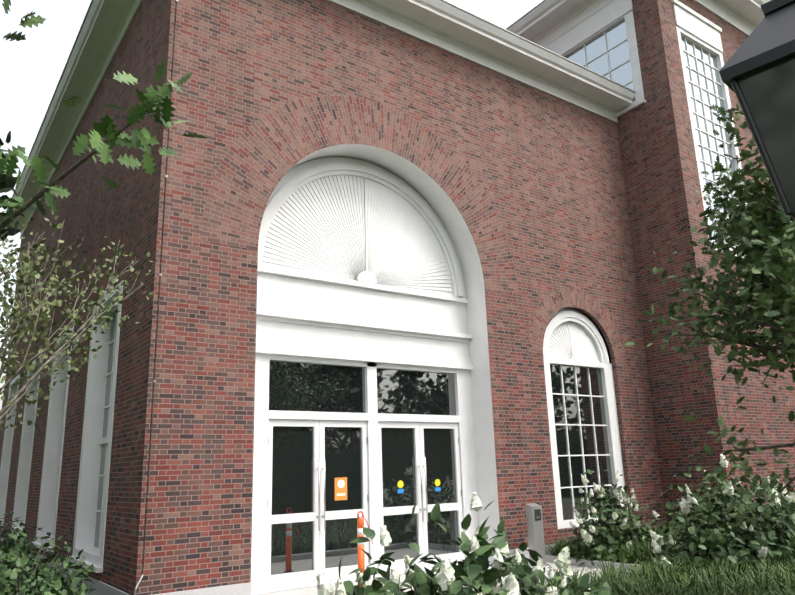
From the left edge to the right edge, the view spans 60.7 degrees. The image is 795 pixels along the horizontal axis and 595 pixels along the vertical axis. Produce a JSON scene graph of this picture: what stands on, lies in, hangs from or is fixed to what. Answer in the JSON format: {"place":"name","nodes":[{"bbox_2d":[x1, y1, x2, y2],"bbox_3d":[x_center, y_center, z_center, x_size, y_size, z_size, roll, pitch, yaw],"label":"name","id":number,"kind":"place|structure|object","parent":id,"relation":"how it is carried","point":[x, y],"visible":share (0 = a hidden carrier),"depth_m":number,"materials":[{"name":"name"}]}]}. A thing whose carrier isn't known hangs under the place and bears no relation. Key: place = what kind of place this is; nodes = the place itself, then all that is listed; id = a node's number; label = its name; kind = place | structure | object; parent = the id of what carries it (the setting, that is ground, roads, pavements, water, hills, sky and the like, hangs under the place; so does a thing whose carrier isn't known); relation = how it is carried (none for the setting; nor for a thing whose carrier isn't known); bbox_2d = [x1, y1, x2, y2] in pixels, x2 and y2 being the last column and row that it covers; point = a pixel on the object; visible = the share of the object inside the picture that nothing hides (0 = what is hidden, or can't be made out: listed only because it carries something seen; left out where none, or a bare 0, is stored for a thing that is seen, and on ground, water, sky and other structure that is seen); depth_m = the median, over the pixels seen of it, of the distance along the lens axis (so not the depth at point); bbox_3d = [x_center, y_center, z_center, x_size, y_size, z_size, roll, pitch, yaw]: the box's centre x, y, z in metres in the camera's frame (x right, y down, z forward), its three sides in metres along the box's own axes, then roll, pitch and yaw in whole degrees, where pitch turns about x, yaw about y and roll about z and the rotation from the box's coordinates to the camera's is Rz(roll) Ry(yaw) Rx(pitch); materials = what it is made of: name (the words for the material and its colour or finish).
{"place":"outdoors","nodes":[
{"label":"outdoors","id":0,"kind":"place"},
{"bbox_2d":[0,0,542,409],"label":"sky","id":1,"kind":"structure","parent":0,"point":[31,69],"materials":[{"name":"white"}]},
{"bbox_2d":[258,555,722,594],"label":"paving","id":2,"kind":"structure","parent":0,"point":[550,559],"depth_m":11.11,"materials":[{"name":"concrete"}]},
{"bbox_2d":[357,511,372,586],"bbox_3d":[-0.530,3.691,9.852,0.370,1.129,0.370,-10,-17,30],"label":"delineator post","id":3,"kind":"object","parent":2,"relation":"on","point":[361,554],"visible":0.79,"depth_m":9.85,"materials":[{"name":"orange plastic"}]},
{"bbox_2d":[261,354,469,593],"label":"entrance doors","id":4,"kind":"structure","parent":2,"relation":"on","point":[378,445],"depth_m":11.42,"materials":[{"name":"glass"}]},
{"bbox_2d":[526,503,548,566],"bbox_3d":[2.453,4.202,12.036,0.300,1.055,0.220,8,-18,-35],"label":"intercom pedestal","id":5,"kind":"object","parent":2,"relation":"on","point":[535,530],"visible":0.81,"depth_m":11.99,"materials":[{"name":"grey metal"}]},
{"bbox_2d":[569,469,659,566],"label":"hydrangea","id":6,"kind":"object","parent":2,"relation":"on","point":[610,534],"depth_m":11.99,"materials":[{"name":"green plant"}]},
{"label":"lawn","id":7,"kind":"structure","parent":0,"visible":0},
{"bbox_2d":[0,515,33,570],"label":"shrub","id":8,"kind":"object","parent":7,"relation":"on","point":[7,535],"visible":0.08,"depth_m":12.86,"materials":[{"name":"green plant"}]},
{"bbox_2d":[0,131,37,272],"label":"tree","id":9,"kind":"object","parent":7,"relation":"on","point":[8,184],"visible":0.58,"depth_m":15.29,"materials":[{"name":"green plant"}]},
{"bbox_2d":[0,511,67,586],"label":"shrub","id":10,"kind":"object","parent":7,"relation":"on","point":[10,544],"visible":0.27,"depth_m":10.76,"materials":[{"name":"green plant"}]},
{"bbox_2d":[0,523,94,594],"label":"shrub","id":11,"kind":"object","parent":7,"relation":"on","point":[11,587],"visible":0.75,"depth_m":8.58,"materials":[{"name":"green plant"}]},
{"bbox_2d":[0,560,95,594],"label":"shrub","id":12,"kind":"object","parent":7,"relation":"on","point":[56,587],"visible":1,"depth_m":6.65,"materials":[{"name":"green plant"}]},
{"bbox_2d":[0,210,154,429],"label":"multi stem tree","id":13,"kind":"object","parent":7,"relation":"on","point":[27,267],"visible":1,"depth_m":5.45,"materials":[{"name":"green plant"}]},
{"bbox_2d":[0,0,206,230],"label":"oak tree","id":14,"kind":"object","parent":7,"relation":"on","point":[152,104],"visible":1,"depth_m":2.99,"materials":[{"name":"green plant"}]},
{"bbox_2d":[1,530,790,594],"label":"granite plinth","id":15,"kind":"structure","parent":7,"relation":"on","point":[101,588],"depth_m":9.29,"materials":[{"name":"grey stone"}]},
{"bbox_2d":[316,492,611,594],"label":"hydrangea","id":16,"kind":"object","parent":7,"relation":"on","point":[470,571],"visible":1,"depth_m":4.15,"materials":[{"name":"green plant"}]},
{"bbox_2d":[719,0,794,217],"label":"lantern","id":17,"kind":"object","parent":7,"relation":"on","point":[757,72],"visible":1,"depth_m":2.53,"materials":[{"name":"black metal"}]},
{"label":"ground","id":18,"kind":"structure","parent":0,"visible":0},
{"bbox_2d":[0,0,794,594],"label":"brick walls","id":19,"kind":"structure","parent":18,"relation":"on","point":[600,208],"depth_m":13.14,"materials":[{"name":"red brick"}]},
{"bbox_2d":[134,0,177,594],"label":"corner cable","id":20,"kind":"object","parent":19,"relation":"attached to","point":[154,381],"visible":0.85,"depth_m":9.31,"materials":[{"name":"black metal"}]},
{"bbox_2d":[0,0,770,594],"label":"white trim","id":21,"kind":"structure","parent":19,"relation":"attached to","point":[366,252],"depth_m":13.20,"materials":[{"name":"white paint"}]},
{"bbox_2d":[6,0,635,211],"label":"roof flashing","id":22,"kind":"object","parent":21,"relation":"on","point":[447,2],"visible":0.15,"depth_m":15.38,"materials":[{"name":"grey metal"}]},
{"bbox_2d":[53,19,739,547],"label":"glazing","id":23,"kind":"structure","parent":21,"relation":"attached to","point":[617,55],"depth_m":14.67,"materials":[{"name":"clear glass"}]},
{"bbox_2d":[200,95,626,364],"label":"brick arches","id":24,"kind":"structure","parent":19,"relation":"attached to","point":[266,153],"depth_m":12.23,"materials":[{"name":"red brick"}]},
{"bbox_2d":[462,523,794,594],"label":"grass","id":25,"kind":"structure","parent":18,"relation":"on","point":[653,578],"depth_m":8.57,"materials":[{"name":"green plant"}]},
{"bbox_2d":[624,91,794,555],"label":"oak tree","id":26,"kind":"object","parent":18,"relation":"on","point":[763,234],"visible":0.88,"depth_m":6.89,"materials":[{"name":"green plant"}]},
{"bbox_2d":[649,446,794,576],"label":"hydrangea","id":27,"kind":"object","parent":18,"relation":"on","point":[698,535],"visible":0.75,"depth_m":10.02,"materials":[{"name":"green plant"}]},
{"bbox_2d":[761,478,794,550],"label":"hydrangea","id":28,"kind":"object","parent":18,"relation":"on","point":[786,536],"visible":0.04,"depth_m":10.68,"materials":[{"name":"green plant"}]}
]}

